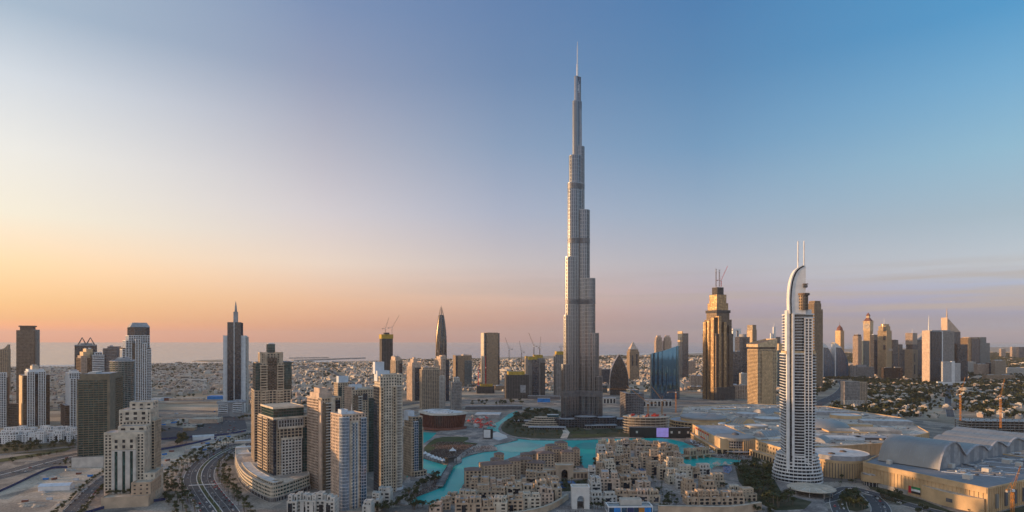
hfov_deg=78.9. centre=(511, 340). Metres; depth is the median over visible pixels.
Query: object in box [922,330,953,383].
office tower
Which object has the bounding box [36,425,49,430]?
town house
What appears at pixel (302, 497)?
town house
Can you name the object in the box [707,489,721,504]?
courtyard house
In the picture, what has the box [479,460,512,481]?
souk building
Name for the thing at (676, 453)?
courtyard house
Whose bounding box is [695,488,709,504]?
courtyard house
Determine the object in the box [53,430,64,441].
town house
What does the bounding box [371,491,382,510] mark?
town house
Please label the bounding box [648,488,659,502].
courtyard house
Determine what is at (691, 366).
block
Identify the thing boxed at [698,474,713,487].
courtyard house
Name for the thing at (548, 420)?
terraced pavilion
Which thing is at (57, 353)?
sea
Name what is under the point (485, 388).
unfinished block
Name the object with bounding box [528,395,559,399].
viaduct
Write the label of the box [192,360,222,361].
island
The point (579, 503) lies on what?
doorway
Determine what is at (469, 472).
souk building
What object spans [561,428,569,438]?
plaza path
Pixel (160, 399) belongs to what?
shed
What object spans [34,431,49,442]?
town house
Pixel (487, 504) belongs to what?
courtyard house
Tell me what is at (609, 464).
courtyard house
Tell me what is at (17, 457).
grass verge
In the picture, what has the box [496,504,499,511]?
bay window
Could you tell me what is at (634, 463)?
courtyard house
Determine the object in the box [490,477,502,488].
courtyard house
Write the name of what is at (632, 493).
courtyard house
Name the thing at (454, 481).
lake
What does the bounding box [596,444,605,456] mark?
courtyard house
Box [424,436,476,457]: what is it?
lawn
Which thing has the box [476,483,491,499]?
courtyard house
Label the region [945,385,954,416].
district road
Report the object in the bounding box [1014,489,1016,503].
banner window
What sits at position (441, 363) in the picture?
apartment tower
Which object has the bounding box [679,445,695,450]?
fountain ring
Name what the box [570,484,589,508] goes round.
white gate
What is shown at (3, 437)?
town house
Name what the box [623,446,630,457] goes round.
courtyard house
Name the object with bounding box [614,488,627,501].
courtyard house
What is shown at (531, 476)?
courtyard house
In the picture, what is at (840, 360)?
office tower
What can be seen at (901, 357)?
office tower
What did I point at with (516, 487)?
courtyard house
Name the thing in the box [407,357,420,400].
apartment tower
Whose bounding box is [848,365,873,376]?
stone hall
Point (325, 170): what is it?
sky
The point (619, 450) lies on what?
courtyard house
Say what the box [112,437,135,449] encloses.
upper windows
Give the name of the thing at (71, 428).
town house
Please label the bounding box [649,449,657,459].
courtyard house
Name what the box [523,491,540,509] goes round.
courtyard house
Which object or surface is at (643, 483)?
courtyard house
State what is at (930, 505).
garden strip
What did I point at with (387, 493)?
town house
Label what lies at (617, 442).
courtyard house
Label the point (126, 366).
apartment tower
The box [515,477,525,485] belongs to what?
courtyard house
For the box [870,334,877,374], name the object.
office tower
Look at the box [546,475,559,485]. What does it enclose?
courtyard house
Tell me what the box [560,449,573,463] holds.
souk building
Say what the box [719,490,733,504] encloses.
courtyard house
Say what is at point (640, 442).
courtyard house
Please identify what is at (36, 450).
ramp road
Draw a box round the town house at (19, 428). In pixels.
[12,425,27,430]
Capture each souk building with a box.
[464,467,481,487]
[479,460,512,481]
[490,457,499,460]
[494,452,503,459]
[508,457,520,478]
[519,456,531,473]
[520,452,532,459]
[526,460,545,470]
[531,451,535,459]
[536,451,554,466]
[545,443,557,450]
[552,447,561,465]
[554,441,567,449]
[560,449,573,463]
[572,447,579,465]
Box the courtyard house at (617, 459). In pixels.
[614,454,620,464]
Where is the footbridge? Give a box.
[436,463,454,485]
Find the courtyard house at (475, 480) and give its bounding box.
[470,475,489,488]
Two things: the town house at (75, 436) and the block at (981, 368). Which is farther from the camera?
the block at (981, 368)
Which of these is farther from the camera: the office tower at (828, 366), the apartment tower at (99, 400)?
the office tower at (828, 366)
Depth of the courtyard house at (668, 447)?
976.62 m
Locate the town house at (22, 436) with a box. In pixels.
[20,430,30,441]
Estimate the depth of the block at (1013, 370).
3200.00 m
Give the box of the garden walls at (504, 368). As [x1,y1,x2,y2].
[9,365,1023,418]
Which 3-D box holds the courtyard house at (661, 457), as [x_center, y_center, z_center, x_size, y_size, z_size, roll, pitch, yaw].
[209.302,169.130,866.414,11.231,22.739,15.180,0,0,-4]
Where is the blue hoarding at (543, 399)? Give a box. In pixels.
[538,398,549,401]
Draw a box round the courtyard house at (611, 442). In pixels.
[607,439,614,450]
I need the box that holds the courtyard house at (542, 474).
[537,470,546,479]
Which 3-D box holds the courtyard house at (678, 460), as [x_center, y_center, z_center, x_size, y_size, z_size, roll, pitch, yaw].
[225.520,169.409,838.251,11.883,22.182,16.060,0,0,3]
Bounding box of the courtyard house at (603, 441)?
[597,439,608,449]
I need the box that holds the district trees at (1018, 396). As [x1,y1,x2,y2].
[9,352,1023,417]
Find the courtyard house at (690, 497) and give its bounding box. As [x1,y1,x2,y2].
[682,490,697,504]
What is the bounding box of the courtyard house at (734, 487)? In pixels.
[727,484,738,490]
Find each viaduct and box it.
[465,405,521,409]
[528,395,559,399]
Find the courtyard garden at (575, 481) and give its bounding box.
[559,480,587,490]
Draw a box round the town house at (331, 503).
[324,493,338,511]
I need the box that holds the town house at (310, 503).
[305,492,316,511]
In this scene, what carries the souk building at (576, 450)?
on the quarter ground at (817, 504)
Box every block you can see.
[183,426,196,430]
[217,399,246,416]
[476,384,494,392]
[601,368,609,384]
[603,384,606,392]
[684,381,689,387]
[687,386,701,389]
[688,360,695,373]
[689,375,702,385]
[733,384,746,398]
[739,372,746,384]
[841,381,866,404]
[881,367,902,378]
[936,361,965,384]
[968,361,975,371]
[974,364,988,374]
[982,374,1014,379]
[985,362,990,373]
[991,360,1005,374]
[999,349,1005,356]
[1006,367,1023,374]
[1010,347,1015,356]
[1016,347,1023,357]
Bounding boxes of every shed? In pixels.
[151,398,163,400]
[169,398,205,400]
[207,395,222,398]
[475,412,500,417]
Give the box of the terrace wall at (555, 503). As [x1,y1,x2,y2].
[512,493,568,511]
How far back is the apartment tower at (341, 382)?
1015.85 m
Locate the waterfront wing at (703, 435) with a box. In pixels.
[690,424,757,453]
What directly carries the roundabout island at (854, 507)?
on the mall road at (862, 490)
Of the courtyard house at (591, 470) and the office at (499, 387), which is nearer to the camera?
the courtyard house at (591, 470)
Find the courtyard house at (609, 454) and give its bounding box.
[605,451,614,462]
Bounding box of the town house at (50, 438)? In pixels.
[47,431,53,441]
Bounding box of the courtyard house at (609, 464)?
[602,458,614,473]
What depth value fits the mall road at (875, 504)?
686.63 m
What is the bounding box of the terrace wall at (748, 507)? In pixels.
[658,502,761,511]
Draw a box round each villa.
[930,413,938,417]
[942,405,952,408]
[977,413,985,417]
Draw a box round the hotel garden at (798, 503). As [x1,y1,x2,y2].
[736,466,810,510]
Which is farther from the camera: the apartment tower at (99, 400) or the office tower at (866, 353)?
the office tower at (866, 353)
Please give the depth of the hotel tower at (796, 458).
787.41 m
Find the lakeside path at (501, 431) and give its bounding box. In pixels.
[498,427,643,439]
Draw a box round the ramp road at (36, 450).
[0,446,76,454]
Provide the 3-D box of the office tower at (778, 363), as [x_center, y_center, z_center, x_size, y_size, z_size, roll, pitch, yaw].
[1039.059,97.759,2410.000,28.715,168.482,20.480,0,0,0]
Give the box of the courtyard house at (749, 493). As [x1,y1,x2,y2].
[739,486,756,500]
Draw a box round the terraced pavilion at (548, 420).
[522,414,559,426]
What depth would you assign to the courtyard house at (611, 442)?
1013.80 m
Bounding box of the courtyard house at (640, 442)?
[636,438,644,446]
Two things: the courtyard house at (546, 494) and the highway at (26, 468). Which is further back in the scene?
the highway at (26, 468)
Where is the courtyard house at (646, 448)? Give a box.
[643,446,649,451]
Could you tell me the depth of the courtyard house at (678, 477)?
752.26 m
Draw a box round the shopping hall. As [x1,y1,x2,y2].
[680,403,928,454]
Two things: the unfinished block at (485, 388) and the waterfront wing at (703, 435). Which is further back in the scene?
the unfinished block at (485, 388)
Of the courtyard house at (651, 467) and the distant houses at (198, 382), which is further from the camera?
the distant houses at (198, 382)
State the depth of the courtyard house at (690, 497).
683.08 m
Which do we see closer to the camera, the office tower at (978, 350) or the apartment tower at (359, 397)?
the apartment tower at (359, 397)
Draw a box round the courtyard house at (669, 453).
[665,450,672,457]
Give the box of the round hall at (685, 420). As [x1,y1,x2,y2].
[669,413,730,431]
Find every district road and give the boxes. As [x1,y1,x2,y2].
[328,369,355,383]
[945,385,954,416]
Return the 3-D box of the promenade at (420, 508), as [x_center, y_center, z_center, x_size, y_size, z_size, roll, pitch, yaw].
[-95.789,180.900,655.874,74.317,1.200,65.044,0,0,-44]
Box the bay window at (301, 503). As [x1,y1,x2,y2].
[300,502,303,511]
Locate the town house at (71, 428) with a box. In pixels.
[68,427,76,430]
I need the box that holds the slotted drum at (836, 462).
[815,447,869,478]
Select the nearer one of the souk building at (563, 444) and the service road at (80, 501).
the service road at (80, 501)
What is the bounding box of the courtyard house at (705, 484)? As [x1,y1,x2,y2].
[699,479,716,489]
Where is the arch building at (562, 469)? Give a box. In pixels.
[543,462,587,478]
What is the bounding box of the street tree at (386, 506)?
[383,502,393,511]
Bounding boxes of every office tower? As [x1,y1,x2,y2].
[0,344,10,395]
[16,326,39,402]
[75,337,96,368]
[103,345,120,371]
[223,302,248,412]
[436,308,446,359]
[453,354,471,386]
[481,333,499,384]
[609,354,628,394]
[627,342,638,379]
[650,346,679,398]
[678,331,687,377]
[732,329,740,350]
[733,351,741,384]
[735,334,749,372]
[770,327,780,349]
[776,344,782,386]
[823,343,834,376]
[831,342,847,376]
[835,325,843,350]
[853,334,861,364]
[862,340,869,366]
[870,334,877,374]
[878,324,892,376]
[892,340,897,367]
[898,344,904,374]
[905,333,917,380]
[917,319,929,375]
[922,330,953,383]
[941,310,959,343]
[954,344,967,380]
[960,337,989,363]
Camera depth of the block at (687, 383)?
2350.00 m
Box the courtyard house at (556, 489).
[550,481,561,500]
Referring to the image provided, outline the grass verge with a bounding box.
[0,447,72,461]
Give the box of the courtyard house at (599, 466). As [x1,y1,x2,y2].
[595,461,603,475]
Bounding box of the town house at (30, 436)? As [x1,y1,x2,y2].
[25,432,36,442]
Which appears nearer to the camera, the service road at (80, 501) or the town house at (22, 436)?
the service road at (80, 501)
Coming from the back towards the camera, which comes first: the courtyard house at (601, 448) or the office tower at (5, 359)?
the office tower at (5, 359)
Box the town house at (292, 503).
[287,493,297,511]
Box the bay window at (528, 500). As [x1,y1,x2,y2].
[527,499,530,508]
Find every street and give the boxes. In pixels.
[403,400,554,405]
[648,475,683,504]
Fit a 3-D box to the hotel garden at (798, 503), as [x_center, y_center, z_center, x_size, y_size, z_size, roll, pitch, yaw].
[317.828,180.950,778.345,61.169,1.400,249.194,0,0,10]
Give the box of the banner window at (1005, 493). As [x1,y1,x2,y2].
[1004,492,1007,505]
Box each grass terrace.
[571,431,589,433]
[572,434,604,436]
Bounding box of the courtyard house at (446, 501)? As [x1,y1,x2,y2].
[440,495,450,509]
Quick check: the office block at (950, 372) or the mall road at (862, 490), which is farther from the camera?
the office block at (950, 372)
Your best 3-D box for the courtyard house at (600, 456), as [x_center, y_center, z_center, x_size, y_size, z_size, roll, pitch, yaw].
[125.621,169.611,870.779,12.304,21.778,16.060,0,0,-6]
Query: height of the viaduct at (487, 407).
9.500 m
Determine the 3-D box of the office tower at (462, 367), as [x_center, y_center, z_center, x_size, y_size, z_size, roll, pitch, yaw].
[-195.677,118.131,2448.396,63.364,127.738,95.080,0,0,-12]
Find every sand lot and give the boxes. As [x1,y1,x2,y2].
[0,466,103,511]
[159,412,217,427]
[161,431,246,485]
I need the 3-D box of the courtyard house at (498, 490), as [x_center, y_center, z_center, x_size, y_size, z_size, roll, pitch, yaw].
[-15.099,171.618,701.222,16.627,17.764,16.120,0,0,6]
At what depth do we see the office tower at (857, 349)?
3009.30 m
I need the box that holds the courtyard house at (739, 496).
[730,490,744,503]
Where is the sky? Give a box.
[0,0,1023,341]
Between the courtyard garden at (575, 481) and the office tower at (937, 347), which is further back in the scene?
the office tower at (937, 347)
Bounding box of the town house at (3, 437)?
[0,431,9,443]
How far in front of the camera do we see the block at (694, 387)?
2250.00 m
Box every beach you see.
[40,365,74,366]
[249,361,341,362]
[599,352,702,355]
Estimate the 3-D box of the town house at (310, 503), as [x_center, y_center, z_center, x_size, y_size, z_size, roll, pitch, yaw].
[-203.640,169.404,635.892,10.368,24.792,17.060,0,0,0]
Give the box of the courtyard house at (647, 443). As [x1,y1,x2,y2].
[645,440,651,446]
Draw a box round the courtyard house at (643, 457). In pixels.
[639,451,648,467]
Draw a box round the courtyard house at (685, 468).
[676,464,691,477]
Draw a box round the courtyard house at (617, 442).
[615,440,620,448]
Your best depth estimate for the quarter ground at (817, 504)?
713.02 m
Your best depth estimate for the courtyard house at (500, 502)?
631.32 m
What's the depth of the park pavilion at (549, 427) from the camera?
1257.35 m
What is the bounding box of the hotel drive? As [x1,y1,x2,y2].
[823,490,845,502]
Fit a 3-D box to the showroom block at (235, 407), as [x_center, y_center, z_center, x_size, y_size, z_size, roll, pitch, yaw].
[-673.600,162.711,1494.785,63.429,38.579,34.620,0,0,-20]
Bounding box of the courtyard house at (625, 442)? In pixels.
[621,438,629,448]
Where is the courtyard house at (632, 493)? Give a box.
[626,489,638,496]
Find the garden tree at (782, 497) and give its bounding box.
[774,494,786,505]
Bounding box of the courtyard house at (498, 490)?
[490,483,505,497]
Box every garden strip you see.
[0,443,75,453]
[868,486,1023,511]
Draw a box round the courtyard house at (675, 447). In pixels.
[672,444,678,450]
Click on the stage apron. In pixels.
(498, 436)
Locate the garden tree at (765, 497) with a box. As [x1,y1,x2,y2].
[759,491,772,504]
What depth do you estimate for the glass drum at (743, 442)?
987.70 m
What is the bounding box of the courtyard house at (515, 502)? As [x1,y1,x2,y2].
[507,491,523,511]
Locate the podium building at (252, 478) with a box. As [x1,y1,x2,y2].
[234,439,310,501]
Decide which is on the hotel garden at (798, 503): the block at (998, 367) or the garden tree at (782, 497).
the garden tree at (782, 497)
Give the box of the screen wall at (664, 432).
[629,427,689,437]
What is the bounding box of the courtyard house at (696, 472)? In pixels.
[691,466,700,478]
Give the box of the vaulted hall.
[863,426,1023,511]
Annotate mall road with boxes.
[829,486,944,511]
[862,495,891,511]
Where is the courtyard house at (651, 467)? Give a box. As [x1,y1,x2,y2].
[646,460,659,475]
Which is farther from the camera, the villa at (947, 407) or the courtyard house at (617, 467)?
the villa at (947, 407)
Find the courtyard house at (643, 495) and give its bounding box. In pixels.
[637,488,648,501]
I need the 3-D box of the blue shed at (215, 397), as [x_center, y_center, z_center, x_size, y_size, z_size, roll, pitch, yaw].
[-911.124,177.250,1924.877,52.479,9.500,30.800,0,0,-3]
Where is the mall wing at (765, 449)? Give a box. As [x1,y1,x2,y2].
[749,439,780,462]
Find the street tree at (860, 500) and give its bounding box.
[857,497,865,509]
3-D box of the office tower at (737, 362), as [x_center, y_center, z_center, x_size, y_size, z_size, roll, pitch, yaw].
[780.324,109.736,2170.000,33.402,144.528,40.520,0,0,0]
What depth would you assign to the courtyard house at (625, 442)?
1018.26 m
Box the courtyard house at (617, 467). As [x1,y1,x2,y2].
[615,465,620,473]
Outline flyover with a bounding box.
[53,400,306,410]
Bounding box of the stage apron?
[492,432,506,439]
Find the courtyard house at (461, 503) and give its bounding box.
[455,495,468,511]
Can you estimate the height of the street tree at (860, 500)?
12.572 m
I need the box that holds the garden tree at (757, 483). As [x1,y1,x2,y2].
[752,480,764,491]
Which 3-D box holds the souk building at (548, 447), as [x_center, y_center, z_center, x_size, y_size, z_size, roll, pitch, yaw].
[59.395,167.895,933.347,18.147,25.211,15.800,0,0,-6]
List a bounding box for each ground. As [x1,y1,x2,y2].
[0,347,1023,432]
[451,441,827,511]
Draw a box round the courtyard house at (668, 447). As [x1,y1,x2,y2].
[665,444,672,450]
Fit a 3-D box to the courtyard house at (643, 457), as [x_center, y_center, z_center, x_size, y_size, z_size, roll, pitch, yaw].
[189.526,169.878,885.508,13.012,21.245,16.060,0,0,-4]
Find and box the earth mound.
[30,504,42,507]
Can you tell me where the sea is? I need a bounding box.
[0,342,1023,366]
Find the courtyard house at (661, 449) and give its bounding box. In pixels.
[658,447,665,454]
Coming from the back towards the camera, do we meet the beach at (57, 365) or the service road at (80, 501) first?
the beach at (57, 365)
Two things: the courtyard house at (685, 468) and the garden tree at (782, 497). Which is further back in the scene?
the courtyard house at (685, 468)
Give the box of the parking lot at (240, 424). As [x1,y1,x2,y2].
[161,416,246,440]
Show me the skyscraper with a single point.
(581, 393)
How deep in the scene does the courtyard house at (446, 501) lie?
661.56 m
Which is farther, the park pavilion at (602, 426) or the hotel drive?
the park pavilion at (602, 426)
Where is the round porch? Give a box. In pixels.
[861,472,881,486]
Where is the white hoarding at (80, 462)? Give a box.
[71,457,102,467]
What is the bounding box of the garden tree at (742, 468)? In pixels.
[739,466,746,471]
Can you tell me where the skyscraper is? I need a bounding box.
[554,41,623,427]
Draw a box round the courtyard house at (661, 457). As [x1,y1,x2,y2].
[658,452,666,463]
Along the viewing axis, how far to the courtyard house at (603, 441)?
984.96 m
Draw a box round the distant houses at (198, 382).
[11,352,1023,398]
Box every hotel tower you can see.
[101,400,162,508]
[654,335,662,352]
[663,335,671,350]
[702,287,734,399]
[747,325,756,342]
[771,241,822,483]
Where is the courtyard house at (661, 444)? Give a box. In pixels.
[658,442,666,446]
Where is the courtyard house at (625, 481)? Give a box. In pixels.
[619,473,630,489]
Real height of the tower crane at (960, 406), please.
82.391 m
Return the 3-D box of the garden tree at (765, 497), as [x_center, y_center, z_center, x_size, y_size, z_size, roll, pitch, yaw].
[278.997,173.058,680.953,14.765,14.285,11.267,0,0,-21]
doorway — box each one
[561,470,566,476]
[577,501,582,505]
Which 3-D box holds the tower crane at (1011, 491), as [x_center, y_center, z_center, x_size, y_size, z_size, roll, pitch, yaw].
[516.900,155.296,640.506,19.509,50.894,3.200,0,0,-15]
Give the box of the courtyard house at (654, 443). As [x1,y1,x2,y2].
[651,441,658,446]
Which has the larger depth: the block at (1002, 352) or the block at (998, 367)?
the block at (1002, 352)
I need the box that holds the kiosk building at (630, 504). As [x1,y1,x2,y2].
[605,497,652,511]
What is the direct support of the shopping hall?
on the ground at (55, 417)
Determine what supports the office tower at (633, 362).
on the ground at (55, 417)
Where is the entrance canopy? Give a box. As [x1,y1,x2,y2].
[787,482,836,498]
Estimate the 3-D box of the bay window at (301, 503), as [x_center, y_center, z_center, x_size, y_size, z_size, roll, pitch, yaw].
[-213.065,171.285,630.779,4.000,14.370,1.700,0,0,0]
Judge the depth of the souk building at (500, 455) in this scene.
859.51 m
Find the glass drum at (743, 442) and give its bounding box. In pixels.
[715,432,755,453]
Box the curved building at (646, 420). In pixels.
[623,413,669,432]
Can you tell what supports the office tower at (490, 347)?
on the ground at (55, 417)
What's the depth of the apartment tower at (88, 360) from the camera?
1494.11 m
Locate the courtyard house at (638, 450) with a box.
[634,446,643,457]
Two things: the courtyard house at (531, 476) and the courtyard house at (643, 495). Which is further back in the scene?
the courtyard house at (531, 476)
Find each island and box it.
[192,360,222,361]
[836,495,868,510]
[879,496,907,504]
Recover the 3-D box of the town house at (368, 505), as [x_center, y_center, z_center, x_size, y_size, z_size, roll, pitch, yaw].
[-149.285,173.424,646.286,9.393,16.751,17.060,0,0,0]
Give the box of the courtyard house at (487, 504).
[481,496,495,511]
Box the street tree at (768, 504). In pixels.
[765,502,774,508]
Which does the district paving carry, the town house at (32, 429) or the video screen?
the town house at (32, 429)
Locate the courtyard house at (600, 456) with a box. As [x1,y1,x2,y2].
[596,453,606,460]
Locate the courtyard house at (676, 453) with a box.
[673,451,680,459]
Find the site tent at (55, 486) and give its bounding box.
[38,482,74,490]
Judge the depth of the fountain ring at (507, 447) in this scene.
1041.11 m
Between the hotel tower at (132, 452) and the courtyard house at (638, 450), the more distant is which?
the courtyard house at (638, 450)
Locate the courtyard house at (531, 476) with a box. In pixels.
[525,469,536,482]
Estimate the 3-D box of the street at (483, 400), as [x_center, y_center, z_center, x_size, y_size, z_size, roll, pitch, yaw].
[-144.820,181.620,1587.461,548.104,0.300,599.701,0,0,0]
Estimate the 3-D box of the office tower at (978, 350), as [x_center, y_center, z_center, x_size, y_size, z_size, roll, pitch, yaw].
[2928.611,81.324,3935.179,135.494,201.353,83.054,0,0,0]
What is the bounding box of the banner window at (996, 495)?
[995,494,998,508]
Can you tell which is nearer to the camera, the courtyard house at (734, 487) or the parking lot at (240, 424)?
the courtyard house at (734, 487)
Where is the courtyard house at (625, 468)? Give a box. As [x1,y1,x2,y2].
[620,463,630,473]
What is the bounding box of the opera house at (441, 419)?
[418,409,467,430]
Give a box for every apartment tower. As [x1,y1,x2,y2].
[0,372,18,427]
[19,365,49,426]
[61,369,80,426]
[76,348,103,373]
[77,371,122,456]
[109,357,135,408]
[120,323,150,399]
[251,343,291,461]
[257,402,306,475]
[307,387,340,490]
[331,404,366,510]
[334,376,351,408]
[344,384,373,471]
[373,362,402,491]
[390,356,402,405]
[403,410,426,476]
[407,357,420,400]
[420,366,444,408]
[435,355,448,400]
[450,377,461,409]
[746,339,776,403]
[808,301,822,386]
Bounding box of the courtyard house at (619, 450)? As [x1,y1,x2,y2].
[615,445,622,453]
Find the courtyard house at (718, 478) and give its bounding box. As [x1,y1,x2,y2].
[710,472,724,487]
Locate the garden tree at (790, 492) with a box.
[783,487,795,501]
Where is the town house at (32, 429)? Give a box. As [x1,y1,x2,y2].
[22,427,37,431]
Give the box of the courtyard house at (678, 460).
[674,457,684,467]
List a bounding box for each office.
[188,417,222,422]
[495,385,504,389]
[620,389,643,416]
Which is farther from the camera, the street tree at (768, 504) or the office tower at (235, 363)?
the office tower at (235, 363)
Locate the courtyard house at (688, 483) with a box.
[681,477,695,493]
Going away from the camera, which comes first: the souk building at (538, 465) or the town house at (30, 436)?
the souk building at (538, 465)
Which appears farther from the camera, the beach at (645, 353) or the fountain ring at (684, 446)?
the beach at (645, 353)
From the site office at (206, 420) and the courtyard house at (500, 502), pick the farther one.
the site office at (206, 420)
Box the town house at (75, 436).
[73,430,76,440]
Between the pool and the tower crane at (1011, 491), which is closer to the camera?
the tower crane at (1011, 491)
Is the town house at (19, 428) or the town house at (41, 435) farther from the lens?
the town house at (19, 428)
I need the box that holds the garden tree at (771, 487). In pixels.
[768,483,776,491]
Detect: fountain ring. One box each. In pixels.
[494,443,543,451]
[511,442,535,446]
[575,442,597,449]
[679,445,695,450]
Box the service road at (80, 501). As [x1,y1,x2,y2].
[65,475,103,511]
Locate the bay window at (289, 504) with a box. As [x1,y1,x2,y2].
[288,503,291,511]
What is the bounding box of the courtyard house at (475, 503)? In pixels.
[468,495,481,511]
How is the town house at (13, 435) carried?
on the district paving
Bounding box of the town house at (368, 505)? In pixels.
[362,499,374,511]
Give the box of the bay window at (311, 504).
[309,502,313,511]
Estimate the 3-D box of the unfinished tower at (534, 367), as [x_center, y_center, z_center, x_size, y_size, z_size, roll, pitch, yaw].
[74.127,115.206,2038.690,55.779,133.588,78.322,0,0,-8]
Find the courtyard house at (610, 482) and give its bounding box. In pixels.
[599,469,619,491]
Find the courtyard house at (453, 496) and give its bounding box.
[447,491,457,503]
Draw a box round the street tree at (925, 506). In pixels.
[918,502,928,508]
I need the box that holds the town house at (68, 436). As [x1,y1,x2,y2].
[64,431,74,441]
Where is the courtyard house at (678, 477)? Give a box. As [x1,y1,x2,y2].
[675,473,685,489]
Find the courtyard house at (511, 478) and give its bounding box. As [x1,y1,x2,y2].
[502,475,515,485]
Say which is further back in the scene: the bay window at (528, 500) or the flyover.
the flyover
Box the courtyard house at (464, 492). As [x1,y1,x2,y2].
[458,488,477,498]
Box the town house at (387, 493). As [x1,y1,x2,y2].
[379,486,392,505]
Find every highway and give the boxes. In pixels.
[0,453,84,478]
[815,380,845,405]
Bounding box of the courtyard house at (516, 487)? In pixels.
[505,481,521,494]
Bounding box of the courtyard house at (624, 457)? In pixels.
[620,453,629,463]
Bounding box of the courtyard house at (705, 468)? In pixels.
[696,463,710,475]
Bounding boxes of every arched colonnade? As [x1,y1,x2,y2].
[603,397,615,403]
[644,399,671,406]
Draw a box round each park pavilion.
[528,426,565,429]
[585,424,616,427]
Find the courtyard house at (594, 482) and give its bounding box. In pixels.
[588,475,601,490]
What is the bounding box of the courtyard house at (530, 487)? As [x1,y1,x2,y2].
[521,482,534,492]
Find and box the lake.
[407,411,740,504]
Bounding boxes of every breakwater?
[291,357,365,360]
[294,357,328,357]
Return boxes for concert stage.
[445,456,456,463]
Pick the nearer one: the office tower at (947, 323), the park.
the park
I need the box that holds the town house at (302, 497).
[297,491,309,511]
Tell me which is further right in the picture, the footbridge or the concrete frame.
the concrete frame
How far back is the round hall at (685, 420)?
1242.19 m
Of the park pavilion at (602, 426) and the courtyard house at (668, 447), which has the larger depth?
the park pavilion at (602, 426)
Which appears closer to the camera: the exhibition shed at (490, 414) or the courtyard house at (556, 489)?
the courtyard house at (556, 489)
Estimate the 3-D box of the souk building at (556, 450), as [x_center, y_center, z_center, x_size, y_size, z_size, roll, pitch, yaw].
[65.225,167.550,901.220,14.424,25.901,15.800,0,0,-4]
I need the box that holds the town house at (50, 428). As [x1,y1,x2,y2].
[45,426,60,432]
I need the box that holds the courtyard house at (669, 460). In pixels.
[664,456,674,467]
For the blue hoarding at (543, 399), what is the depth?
1820.00 m
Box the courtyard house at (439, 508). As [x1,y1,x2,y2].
[429,501,442,511]
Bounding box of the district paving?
[0,394,1023,511]
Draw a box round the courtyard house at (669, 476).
[664,467,676,484]
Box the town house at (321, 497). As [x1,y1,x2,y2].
[316,491,327,511]
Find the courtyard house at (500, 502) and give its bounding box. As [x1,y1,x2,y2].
[493,495,507,511]
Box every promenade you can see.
[393,473,439,505]
[395,504,454,511]
[423,428,517,465]
[685,438,765,463]
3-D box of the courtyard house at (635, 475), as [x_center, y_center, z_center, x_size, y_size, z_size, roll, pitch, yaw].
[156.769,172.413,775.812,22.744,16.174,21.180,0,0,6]
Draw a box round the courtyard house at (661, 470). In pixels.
[657,462,666,479]
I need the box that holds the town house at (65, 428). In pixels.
[57,426,71,431]
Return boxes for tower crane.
[627,386,655,413]
[667,390,704,412]
[956,377,965,420]
[996,379,1004,427]
[1005,466,1020,511]
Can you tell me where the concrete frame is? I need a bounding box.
[954,417,1023,432]
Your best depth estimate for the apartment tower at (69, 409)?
1307.08 m
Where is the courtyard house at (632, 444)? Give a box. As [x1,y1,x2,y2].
[629,439,635,449]
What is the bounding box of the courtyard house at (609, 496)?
[590,490,616,504]
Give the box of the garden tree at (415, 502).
[409,500,418,505]
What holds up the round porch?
on the ground at (55, 417)
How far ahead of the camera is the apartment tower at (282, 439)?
768.02 m
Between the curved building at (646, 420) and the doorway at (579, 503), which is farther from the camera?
the curved building at (646, 420)
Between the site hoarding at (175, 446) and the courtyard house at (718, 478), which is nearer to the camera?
the courtyard house at (718, 478)
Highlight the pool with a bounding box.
[723,465,731,473]
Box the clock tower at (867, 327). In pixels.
[863,313,873,340]
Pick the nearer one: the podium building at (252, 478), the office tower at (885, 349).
the podium building at (252, 478)
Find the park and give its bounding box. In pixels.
[501,408,628,438]
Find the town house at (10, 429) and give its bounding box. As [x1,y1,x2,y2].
[1,427,12,431]
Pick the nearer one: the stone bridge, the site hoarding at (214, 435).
the stone bridge
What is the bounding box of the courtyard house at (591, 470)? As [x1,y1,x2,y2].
[588,465,595,478]
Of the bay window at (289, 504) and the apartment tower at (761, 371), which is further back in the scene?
the apartment tower at (761, 371)
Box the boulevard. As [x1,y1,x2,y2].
[177,438,250,511]
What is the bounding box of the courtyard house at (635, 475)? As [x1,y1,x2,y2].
[628,471,647,486]
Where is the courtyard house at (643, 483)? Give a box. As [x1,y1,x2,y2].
[633,479,652,490]
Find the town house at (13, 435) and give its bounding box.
[7,431,22,442]
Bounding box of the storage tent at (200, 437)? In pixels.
[192,434,213,440]
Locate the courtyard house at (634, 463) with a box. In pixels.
[629,457,640,468]
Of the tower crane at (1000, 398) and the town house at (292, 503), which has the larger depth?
the tower crane at (1000, 398)
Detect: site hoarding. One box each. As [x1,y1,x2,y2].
[0,466,66,491]
[86,498,164,511]
[161,430,245,439]
[161,436,216,449]
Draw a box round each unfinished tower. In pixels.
[379,333,392,370]
[505,371,528,398]
[524,355,544,394]
[554,351,562,395]
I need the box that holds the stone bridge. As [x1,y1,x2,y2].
[681,446,716,458]
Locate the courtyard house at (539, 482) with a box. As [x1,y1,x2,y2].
[533,478,547,491]
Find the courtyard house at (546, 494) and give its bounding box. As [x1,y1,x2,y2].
[538,486,553,505]

